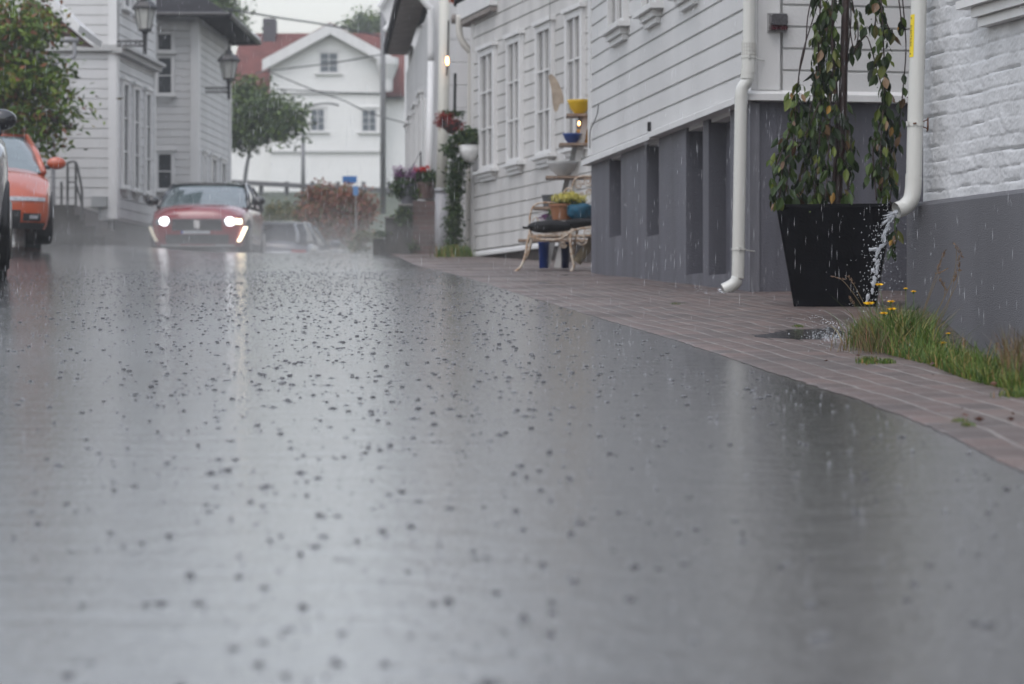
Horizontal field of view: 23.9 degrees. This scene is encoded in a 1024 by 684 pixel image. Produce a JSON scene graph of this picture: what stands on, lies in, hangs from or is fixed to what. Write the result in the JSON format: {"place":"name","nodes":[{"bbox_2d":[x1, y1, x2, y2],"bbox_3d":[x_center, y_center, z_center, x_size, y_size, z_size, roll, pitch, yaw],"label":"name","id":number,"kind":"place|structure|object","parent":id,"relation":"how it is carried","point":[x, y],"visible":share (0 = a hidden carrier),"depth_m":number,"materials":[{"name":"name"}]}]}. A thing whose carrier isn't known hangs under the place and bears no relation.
{"place":"outdoors","nodes":[
{"label":"outdoors","id":0,"kind":"place"},
{"bbox_2d":[231,0,379,54],"label":"sky","id":1,"kind":"structure","parent":0,"point":[324,11],"materials":[{"name":"white"}]},
{"bbox_2d":[257,192,400,252],"bbox_3d":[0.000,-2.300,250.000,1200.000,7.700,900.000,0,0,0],"label":"ground","id":2,"kind":"structure","parent":0,"point":[391,202],"depth_m":87.49,"materials":[{"name":"asphalt"}]},
{"bbox_2d":[60,160,82,219],"bbox_3d":[-7.120,-2.455,39.100,0.372,0.970,0.044,0,0,0],"label":"hand railing","id":3,"kind":"object","parent":2,"relation":"on","point":[76,172],"visible":1,"depth_m":39.09,"materials":[{"name":"metal"}]},
{"bbox_2d":[5,0,165,246],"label":"corner house","id":4,"kind":"structure","parent":2,"relation":"on","point":[129,161],"depth_m":43.99,"materials":[{"name":"paint"}]},
{"bbox_2d":[91,196,107,218],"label":"meter box","id":5,"kind":"object","parent":4,"relation":"attached to","point":[99,201],"visible":0.89,"depth_m":43.86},
{"bbox_2d":[120,76,133,196],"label":"window","id":6,"kind":"structure","parent":4,"relation":"in","point":[125,85],"depth_m":44.63,"materials":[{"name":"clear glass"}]},
{"bbox_2d":[121,0,134,13],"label":"window","id":7,"kind":"structure","parent":4,"relation":"in","point":[126,4],"depth_m":44.56,"materials":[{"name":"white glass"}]},
{"bbox_2d":[117,0,157,53],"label":"wall lantern","id":8,"kind":"object","parent":4,"relation":"attached to","point":[144,19],"depth_m":43.24,"materials":[{"name":"clear glass"}]},
{"bbox_2d":[131,81,144,198],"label":"window","id":9,"kind":"structure","parent":4,"relation":"in","point":[136,86],"depth_m":45.48,"materials":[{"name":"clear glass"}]},
{"bbox_2d":[143,87,155,198],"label":"window","id":10,"kind":"structure","parent":4,"relation":"in","point":[147,91],"depth_m":46.39,"materials":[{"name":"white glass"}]},
{"bbox_2d":[51,205,125,244],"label":"stone steps","id":11,"kind":"structure","parent":2,"relation":"on","point":[70,227],"depth_m":39.22,"materials":[{"name":"stone"}]},
{"bbox_2d":[208,0,268,30],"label":"tall tree","id":12,"kind":"object","parent":2,"relation":"on","point":[230,4],"visible":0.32,"depth_m":81.85,"materials":[{"name":"green plant"}]},
{"bbox_2d":[231,72,317,183],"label":"round tree","id":13,"kind":"object","parent":2,"relation":"on","point":[266,123],"visible":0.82,"depth_m":71.54,"materials":[{"name":"plant"}]},
{"bbox_2d":[231,180,392,194],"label":"guard rail","id":14,"kind":"object","parent":2,"relation":"on","point":[286,185],"visible":0.28,"depth_m":92.00,"materials":[{"name":"metal"}]},
{"bbox_2d":[231,18,403,191],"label":"gabled house","id":15,"kind":"structure","parent":2,"relation":"on","point":[329,157],"depth_m":110.00,"materials":[{"name":"paint"}]},
{"bbox_2d":[306,106,328,132],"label":"window","id":16,"kind":"structure","parent":15,"relation":"in","point":[319,112],"depth_m":109.94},
{"bbox_2d":[315,50,342,74],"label":"window","id":17,"kind":"structure","parent":15,"relation":"in","point":[324,56],"depth_m":109.94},
{"bbox_2d":[357,107,379,133],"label":"window","id":18,"kind":"structure","parent":15,"relation":"in","point":[368,122],"depth_m":109.96,"materials":[{"name":"wood"}]},
{"bbox_2d":[301,102,338,205],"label":"street lamp","id":19,"kind":"object","parent":2,"relation":"on","point":[303,165],"visible":0.56,"depth_m":77.95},
{"bbox_2d":[343,176,356,211],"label":"road sign","id":20,"kind":"object","parent":2,"relation":"on","point":[351,179],"visible":0.62,"depth_m":63.00,"materials":[{"name":"metal"}]},
{"bbox_2d":[353,186,357,242],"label":"parking sign","id":21,"kind":"object","parent":2,"relation":"on","point":[355,190],"visible":0.79,"depth_m":58.98,"materials":[{"name":"metal"}]},
{"bbox_2d":[335,4,386,32],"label":"distant tree","id":22,"kind":"object","parent":2,"relation":"on","point":[364,22],"visible":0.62,"depth_m":133.92,"materials":[{"name":"green plant"}]},
{"bbox_2d":[380,9,385,213],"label":"utility pole","id":23,"kind":"object","parent":2,"relation":"on","point":[382,121],"visible":1,"depth_m":74.94,"materials":[{"name":"wood"}]},
{"bbox_2d":[225,8,379,36],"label":"overhead wire","id":24,"kind":"object","parent":23,"relation":"attached to","point":[301,21],"visible":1,"depth_m":73.89,"materials":[{"name":"black metal"}]},
{"bbox_2d":[255,54,379,72],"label":"overhead wire","id":25,"kind":"object","parent":23,"relation":"attached to","point":[319,64],"visible":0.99,"depth_m":76.47,"materials":[{"name":"black metal"}]},
{"bbox_2d":[276,89,379,94],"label":"overhead wire","id":26,"kind":"object","parent":23,"relation":"attached to","point":[329,91],"visible":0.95,"depth_m":76.08,"materials":[{"name":"black metal"}]},
{"bbox_2d":[271,72,403,122],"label":"overhead wire","id":27,"kind":"object","parent":23,"relation":"attached to","point":[335,97],"visible":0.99,"depth_m":73.48,"materials":[{"name":"black metal"}]},
{"bbox_2d":[451,0,590,261],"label":"terraced house","id":28,"kind":"structure","parent":2,"relation":"on","point":[514,102],"depth_m":31.77,"materials":[{"name":"wood"}]},
{"bbox_2d":[446,20,448,75],"bbox_3d":[-0.961,-4.376,36.000,0.055,0.824,0.048,0,0,0],"label":"lantern bulb","id":29,"kind":"object","parent":28,"relation":"hanging from","point":[447,60],"visible":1,"depth_m":35.99,"materials":[{"name":"glass"}]},
{"bbox_2d":[433,73,466,134],"bbox_3d":[-0.895,-3.415,34.798,0.503,0.908,0.470,0,0,0],"label":"hanging basket","id":30,"kind":"object","parent":28,"relation":"hanging from","point":[450,124],"visible":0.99,"depth_m":34.74,"materials":[{"name":"green plant"}]},
{"bbox_2d":[438,124,478,170],"bbox_3d":[-0.664,-2.695,33.558,0.697,0.677,0.500,0,0,-21],"label":"hanging bowl","id":31,"kind":"object","parent":28,"relation":"attached to","point":[466,141],"visible":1,"depth_m":33.53,"materials":[{"name":"green plant"}]},
{"bbox_2d":[473,41,498,181],"bbox_3d":[-0.356,-3.143,33.115,0.130,1.865,0.919,0,0,-16],"label":"window","id":32,"kind":"structure","parent":28,"relation":"in","point":[487,67],"depth_m":33.11,"materials":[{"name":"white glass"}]},
{"bbox_2d":[500,29,525,175],"bbox_3d":[0.013,-3.143,31.843,0.130,1.865,0.812,0,0,-16],"label":"window","id":33,"kind":"structure","parent":28,"relation":"in","point":[515,43],"depth_m":31.83,"materials":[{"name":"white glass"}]},
{"bbox_2d":[528,15,556,168],"bbox_3d":[0.391,-3.143,30.538,0.130,1.865,0.847,0,0,-16],"label":"window","id":34,"kind":"structure","parent":28,"relation":"in","point":[545,30],"depth_m":30.53,"materials":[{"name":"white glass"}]},
{"bbox_2d":[548,74,563,111],"bbox_3d":[0.460,-3.088,25.214,0.162,1.380,0.032,0,0,0],"label":"wooden ornament","id":35,"kind":"object","parent":28,"relation":"attached to","point":[557,96],"visible":0.98,"depth_m":25.20,"materials":[{"name":"beige wood"}]},
{"bbox_2d":[558,2,587,160],"bbox_3d":[0.740,-3.143,29.336,0.130,1.865,0.833,0,0,-16],"label":"window","id":36,"kind":"structure","parent":28,"relation":"in","point":[574,29],"depth_m":29.34,"materials":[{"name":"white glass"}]},
{"bbox_2d":[581,0,923,292],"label":"boarded house","id":37,"kind":"structure","parent":2,"relation":"on","point":[723,220],"depth_m":18.42,"materials":[{"name":"grey paint"}]},
{"bbox_2d":[599,0,630,47],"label":"window","id":38,"kind":"structure","parent":37,"relation":"in","point":[616,30],"depth_m":21.51,"materials":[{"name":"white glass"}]},
{"bbox_2d":[632,0,663,29],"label":"window","id":39,"kind":"structure","parent":37,"relation":"in","point":[649,15],"depth_m":20.04,"materials":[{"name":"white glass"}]},
{"bbox_2d":[666,0,697,11],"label":"window","id":40,"kind":"structure","parent":37,"relation":"in","point":[683,5],"depth_m":18.89,"materials":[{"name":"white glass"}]},
{"bbox_2d":[767,13,787,32],"bbox_3d":[1.868,-2.243,16.955,0.144,0.136,0.070,0,0,-9],"label":"wall lamp","id":41,"kind":"object","parent":37,"relation":"attached to","point":[777,22],"visible":1,"depth_m":16.93,"materials":[{"name":"metal"}]},
{"bbox_2d":[892,0,1023,358],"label":"brick house","id":42,"kind":"structure","parent":2,"relation":"on","point":[962,101],"depth_m":12.96,"materials":[{"name":"white brick"}]},
{"bbox_2d":[956,0,1023,27],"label":"window","id":43,"kind":"structure","parent":42,"relation":"in","point":[989,13],"depth_m":12.59,"materials":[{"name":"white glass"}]},
{"bbox_2d":[345,229,382,252],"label":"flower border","id":44,"kind":"object","parent":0,"point":[363,235],"visible":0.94,"depth_m":43.90,"materials":[{"name":"green plant"}]},
{"bbox_2d":[1,0,1020,338],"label":"falling rain","id":45,"kind":"object","parent":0,"point":[445,154],"visible":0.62,"depth_m":12.21,"materials":[{"name":"white"}]},
{"bbox_2d":[0,244,1023,683],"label":"water","id":46,"kind":"structure","parent":0,"point":[728,594],"depth_m":4.30,"materials":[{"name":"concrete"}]},
{"bbox_2d":[0,109,16,278],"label":"parked car","id":47,"kind":"object","parent":46,"relation":"on","point":[8,119],"visible":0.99,"depth_m":18.19,"materials":[{"name":"paint"}]},
{"bbox_2d":[0,132,65,246],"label":"crossover car","id":48,"kind":"object","parent":46,"relation":"on","point":[29,229],"visible":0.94,"depth_m":31.62,"materials":[{"name":"orange paint"}]},
{"bbox_2d":[2,0,101,243],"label":"porch","id":49,"kind":"object","parent":46,"relation":"on","point":[78,25],"visible":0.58,"depth_m":39.60,"materials":[{"name":"wood"}]},
{"bbox_2d":[0,0,122,244],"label":"maple tree","id":50,"kind":"object","parent":46,"relation":"on","point":[20,77],"visible":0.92,"depth_m":36.25,"materials":[{"name":"green plant"}]},
{"bbox_2d":[145,182,265,252],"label":"hatchback car","id":51,"kind":"object","parent":46,"relation":"on","point":[206,211],"visible":0.88,"depth_m":43.35,"materials":[{"name":"red paint"}]},
{"bbox_2d":[156,0,261,209],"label":"hip roofed house","id":52,"kind":"structure","parent":46,"relation":"on","point":[202,122],"depth_m":50.98,"materials":[{"name":"white paint"}]},
{"bbox_2d":[156,149,175,192],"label":"window","id":53,"kind":"structure","parent":52,"relation":"in","point":[165,171],"depth_m":50.98,"materials":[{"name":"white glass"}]},
{"bbox_2d":[156,31,176,53],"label":"window","id":54,"kind":"structure","parent":52,"relation":"in","point":[166,46],"depth_m":50.93,"materials":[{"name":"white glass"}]},
{"bbox_2d":[156,55,176,101],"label":"window","id":55,"kind":"structure","parent":52,"relation":"in","point":[165,91],"depth_m":50.96,"materials":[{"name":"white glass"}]},
{"bbox_2d":[201,149,208,181],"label":"window","id":56,"kind":"structure","parent":52,"relation":"in","point":[205,152],"depth_m":51.45,"materials":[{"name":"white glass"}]},
{"bbox_2d":[209,153,219,181],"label":"window","id":57,"kind":"structure","parent":52,"relation":"in","point":[214,157],"depth_m":52.71,"materials":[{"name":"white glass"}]},
{"bbox_2d":[205,46,239,98],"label":"wall lantern","id":58,"kind":"object","parent":52,"relation":"attached to","point":[230,59],"depth_m":50.53,"materials":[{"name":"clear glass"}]},
{"bbox_2d":[219,157,228,181],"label":"window","id":59,"kind":"structure","parent":52,"relation":"in","point":[222,160],"depth_m":53.79,"materials":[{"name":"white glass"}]},
{"bbox_2d":[1,252,535,321],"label":"rain splashes","id":60,"kind":"object","parent":46,"relation":"on","point":[288,281],"visible":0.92,"depth_m":19.61,"materials":[{"name":"liquid"}]},
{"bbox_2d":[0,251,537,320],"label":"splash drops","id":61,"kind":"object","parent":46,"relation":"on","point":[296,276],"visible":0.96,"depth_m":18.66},
{"bbox_2d":[262,198,284,220],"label":"conical shrub","id":62,"kind":"object","parent":46,"relation":"on","point":[275,214],"visible":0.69,"depth_m":57.91,"materials":[{"name":"green plant"}]},
{"bbox_2d":[273,198,297,221],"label":"conical shrub","id":63,"kind":"object","parent":46,"relation":"on","point":[289,210],"visible":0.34,"depth_m":58.93,"materials":[{"name":"green plant"}]},
{"bbox_2d":[285,204,309,222],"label":"conical shrub","id":64,"kind":"object","parent":46,"relation":"on","point":[296,214],"visible":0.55,"depth_m":59.86,"materials":[{"name":"green plant"}]},
{"bbox_2d":[263,221,340,252],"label":"estate car","id":65,"kind":"object","parent":46,"relation":"on","point":[299,237],"visible":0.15,"depth_m":51.16,"materials":[{"name":"grey paint"}]},
{"bbox_2d":[288,177,382,250],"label":"copper shrub","id":66,"kind":"object","parent":46,"relation":"on","point":[318,211],"visible":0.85,"depth_m":59.67,"materials":[{"name":"brown plant"}]},
{"bbox_2d":[329,248,348,252],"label":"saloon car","id":67,"kind":"object","parent":46,"relation":"on","point":[337,250],"visible":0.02,"depth_m":57.04,"materials":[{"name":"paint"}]},
{"bbox_2d":[377,0,422,167],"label":"gabled outbuilding","id":68,"kind":"structure","parent":46,"relation":"on","point":[385,6],"depth_m":60.20,"materials":[{"name":"wood"}]},
{"bbox_2d":[384,0,470,246],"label":"narrow house","id":69,"kind":"structure","parent":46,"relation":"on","point":[421,133],"depth_m":37.99,"materials":[{"name":"white paint"}]},
{"bbox_2d":[403,121,407,173],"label":"window","id":70,"kind":"structure","parent":69,"relation":"in","point":[405,125],"depth_m":44.43,"materials":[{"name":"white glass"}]},
{"bbox_2d":[406,113,412,170],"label":"window","id":71,"kind":"structure","parent":69,"relation":"in","point":[409,117],"depth_m":42.78,"materials":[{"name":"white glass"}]},
{"bbox_2d":[411,101,417,167],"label":"window","id":72,"kind":"structure","parent":69,"relation":"in","point":[414,107],"depth_m":40.79,"materials":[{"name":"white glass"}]},
{"bbox_2d":[409,151,421,171],"bbox_3d":[-1.536,-2.632,37.900,0.243,0.722,0.032,0,0,0],"label":"stair rail","id":73,"kind":"object","parent":69,"relation":"attached to","point":[420,153],"visible":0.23,"depth_m":37.89,"materials":[{"name":"black metal"}]},
{"bbox_2d":[416,89,422,166],"bbox_3d":[-1.504,-3.255,39.188,0.203,1.600,0.908,0,0,0],"label":"window","id":74,"kind":"structure","parent":69,"relation":"in","point":[419,94],"depth_m":39.01,"materials":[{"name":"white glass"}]},
{"bbox_2d":[422,98,425,200],"bbox_3d":[-1.375,-2.850,38.095,0.050,1.900,0.800,0,0,-5],"label":"door","id":75,"kind":"structure","parent":69,"relation":"in","point":[424,101],"depth_m":37.70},
{"bbox_2d":[0,271,1019,683],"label":"rain splashes","id":76,"kind":"object","parent":46,"relation":"on","point":[486,681],"visible":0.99,"depth_m":7.34,"materials":[{"name":"liquid"}]},
{"bbox_2d":[0,269,1020,683],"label":"splash drops","id":77,"kind":"object","parent":46,"relation":"on","point":[390,439],"visible":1,"depth_m":6.96,"materials":[{"name":"liquid"}]},
{"bbox_2d":[390,254,1023,471],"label":"pavement","id":78,"kind":"structure","parent":0,"point":[718,322],"depth_m":10.81,"materials":[{"name":"brick"}]},
{"bbox_2d":[373,201,434,253],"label":"brick steps","id":79,"kind":"structure","parent":78,"relation":"on","point":[423,220],"depth_m":36.60,"materials":[{"name":"stone"}]},
{"bbox_2d":[371,205,424,253],"bbox_3d":[-1.723,-1.690,36.544,0.839,0.757,0.339,0,0,0],"label":"trailing plant","id":80,"kind":"object","parent":79,"relation":"on","point":[400,214],"visible":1,"depth_m":36.53,"materials":[{"name":"green plant"}]},
{"bbox_2d":[386,163,421,203],"bbox_3d":[-1.610,-2.401,36.881,0.644,0.668,0.668,0,0,28],"label":"heather pot","id":81,"kind":"object","parent":79,"relation":"on","point":[406,194],"visible":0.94,"depth_m":36.80,"materials":[{"name":"grey paint"}]},
{"bbox_2d":[411,165,435,199],"bbox_3d":[-1.288,-2.442,36.904,0.487,0.524,0.535,0,0,-40],"label":"geranium pot","id":82,"kind":"object","parent":79,"relation":"on","point":[427,183],"visible":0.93,"depth_m":36.79,"materials":[{"name":"green plant"}]},
{"bbox_2d":[434,0,449,253],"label":"drainpipe","id":83,"kind":"object","parent":78,"relation":"on","point":[443,104],"visible":0.67,"depth_m":36.22,"materials":[{"name":"metal"}]},
{"bbox_2d":[438,165,470,246],"bbox_3d":[-0.821,-1.822,33.892,0.446,1.406,0.442,0,0,-32],"label":"climbing plant","id":84,"kind":"object","parent":78,"relation":"on","point":[455,181],"visible":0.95,"depth_m":33.84,"materials":[{"name":"green plant"}]},
{"bbox_2d":[429,244,482,256],"bbox_3d":[-0.760,-1.281,33.572,0.664,0.227,0.613,0,0,29],"label":"grass tuft","id":85,"kind":"object","parent":78,"relation":"on","point":[457,250],"visible":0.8,"depth_m":33.47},
{"bbox_2d":[538,242,549,267],"bbox_3d":[0.324,-0.886,24.700,0.122,0.266,0.122,0,0,0],"label":"bucket","id":86,"kind":"object","parent":78,"relation":"on","point":[543,247],"visible":1,"depth_m":24.66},
{"bbox_2d":[514,175,590,270],"bbox_3d":[0.462,-1.201,24.499,0.909,1.044,0.626,0,0,0],"label":"garden bench","id":87,"kind":"object","parent":78,"relation":"on","point":[571,234],"visible":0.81,"depth_m":24.20,"materials":[{"name":"beige metal"}]},
{"bbox_2d":[522,220,572,232],"bbox_3d":[0.363,-1.164,24.400,0.520,0.135,0.460,0,0,0],"label":"seat cushion","id":88,"kind":"object","parent":87,"relation":"on","point":[549,226],"visible":0.95,"depth_m":24.24,"materials":[{"name":"black fabric"}]},
{"bbox_2d":[538,211,550,220],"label":"pansy flowers","id":89,"kind":"object","parent":88,"relation":"on","point":[543,216],"visible":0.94,"depth_m":24.59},
{"bbox_2d":[548,191,589,220],"bbox_3d":[0.577,-1.385,24.529,0.431,0.300,0.438,0,0,0],"label":"flower pot","id":90,"kind":"object","parent":88,"relation":"on","point":[558,210],"visible":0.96,"depth_m":24.41,"materials":[{"name":"ceramic"}]},
{"bbox_2d":[566,218,590,228],"bbox_3d":[0.698,-1.200,24.420,0.348,0.113,0.400,0,0,0],"label":"seat cushion","id":91,"kind":"object","parent":87,"relation":"on","point":[575,223],"visible":0.7,"depth_m":24.26,"materials":[{"name":"black fabric"}]},
{"bbox_2d":[567,203,590,218],"bbox_3d":[0.673,-1.310,24.445,0.310,0.202,0.300,0,0,17],"label":"flower pot","id":92,"kind":"object","parent":91,"relation":"on","point":[582,210],"visible":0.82,"depth_m":24.32,"materials":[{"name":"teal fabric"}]},
{"bbox_2d":[518,94,590,267],"bbox_3d":[0.527,-1.757,25.798,0.925,1.953,0.636,0,0,0],"label":"ladder shelf","id":93,"kind":"object","parent":78,"relation":"on","point":[576,147],"visible":0.49,"depth_m":25.59,"materials":[{"name":"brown wood"}]},
{"bbox_2d":[541,195,557,206],"bbox_3d":[0.401,-1.491,25.600,0.180,0.130,0.180,0,0,0],"label":"square planter","id":94,"kind":"object","parent":93,"relation":"on","point":[545,198],"visible":0.59,"depth_m":25.53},
{"bbox_2d":[546,161,577,175],"bbox_3d":[0.531,-1.830,25.600,0.347,0.157,0.347,0,0,0],"label":"bowl","id":95,"kind":"object","parent":93,"relation":"on","point":[559,168],"visible":1,"depth_m":25.50,"materials":[{"name":"grey ceramic"}]},
{"bbox_2d":[562,133,581,142],"bbox_3d":[0.634,-2.148,25.580,0.206,0.114,0.206,0,0,0],"label":"bowl","id":96,"kind":"object","parent":93,"relation":"on","point":[571,137],"visible":1,"depth_m":25.52,"materials":[{"name":"blue ceramic"}]},
{"bbox_2d":[567,99,587,112],"bbox_3d":[0.716,-2.486,25.600,0.271,0.146,0.271,0,0,0],"label":"bowl","id":97,"kind":"object","parent":93,"relation":"on","point":[578,105],"visible":0.87,"depth_m":25.51,"materials":[{"name":"yellow ceramic"}]},
{"bbox_2d":[576,129,587,142],"bbox_3d":[0.773,-2.182,25.700,0.184,0.152,0.184,0,0,0],"label":"plant pot","id":98,"kind":"object","parent":93,"relation":"on","point":[586,136],"visible":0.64,"depth_m":25.63,"materials":[{"name":"orange ceramic"}]},
{"bbox_2d":[560,242,569,267],"bbox_3d":[0.544,-0.886,24.700,0.100,0.266,0.100,0,0,0],"label":"bucket","id":99,"kind":"object","parent":78,"relation":"on","point":[565,257],"visible":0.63,"depth_m":24.66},
{"bbox_2d":[574,237,590,264],"bbox_3d":[0.735,-0.922,24.450,0.244,0.285,0.100,0,0,0],"label":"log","id":100,"kind":"object","parent":78,"relation":"on","point":[582,254],"visible":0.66,"depth_m":24.41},
{"bbox_2d":[777,203,892,306],"bbox_3d":[1.918,-0.470,14.340,0.676,0.660,0.676,0,0,9],"label":"planter","id":101,"kind":"object","parent":78,"relation":"on","point":[816,240],"visible":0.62,"depth_m":14.06,"materials":[{"name":"plastic"}]},
{"bbox_2d":[766,0,907,261],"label":"weeping tree","id":102,"kind":"object","parent":101,"relation":"in","point":[838,138],"visible":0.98,"depth_m":14.05,"materials":[{"name":"green plant"}]},
{"bbox_2d":[831,276,869,322],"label":"tall grass","id":103,"kind":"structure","parent":78,"relation":"on","point":[852,292],"depth_m":9.60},
{"bbox_2d":[788,204,933,348],"bbox_3d":[1.584,-0.365,11.408,0.704,0.804,4.564,0,0,11],"label":"water spout","id":104,"kind":"object","parent":78,"relation":"on","point":[891,216],"visible":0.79,"depth_m":13.38,"materials":[{"name":"white"}]},
{"bbox_2d":[824,354,1013,420],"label":"fallen leaves","id":105,"kind":"object","parent":78,"relation":"on","point":[979,418],"visible":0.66,"depth_m":6.07,"materials":[{"name":"yellow plant"}]},
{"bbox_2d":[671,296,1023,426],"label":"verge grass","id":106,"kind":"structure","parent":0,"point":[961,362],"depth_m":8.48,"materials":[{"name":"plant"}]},
{"bbox_2d":[842,308,999,361],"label":"verge","id":107,"kind":"structure","parent":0,"point":[949,329],"depth_m":12.96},
{"bbox_2d":[923,249,946,310],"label":"tall grass","id":108,"kind":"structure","parent":107,"relation":"on","point":[939,264],"depth_m":9.60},
{"bbox_2d":[930,243,963,326],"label":"tall grass","id":109,"kind":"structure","parent":107,"relation":"on","point":[957,248],"depth_m":9.60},
{"bbox_2d":[937,256,961,321],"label":"tall grass","id":110,"kind":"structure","parent":107,"relation":"on","point":[959,269],"depth_m":9.60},
{"bbox_2d":[829,315,1023,378],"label":"dry grass","id":111,"kind":"structure","parent":0,"point":[1014,352],"depth_m":8.93,"materials":[{"name":"plant"}]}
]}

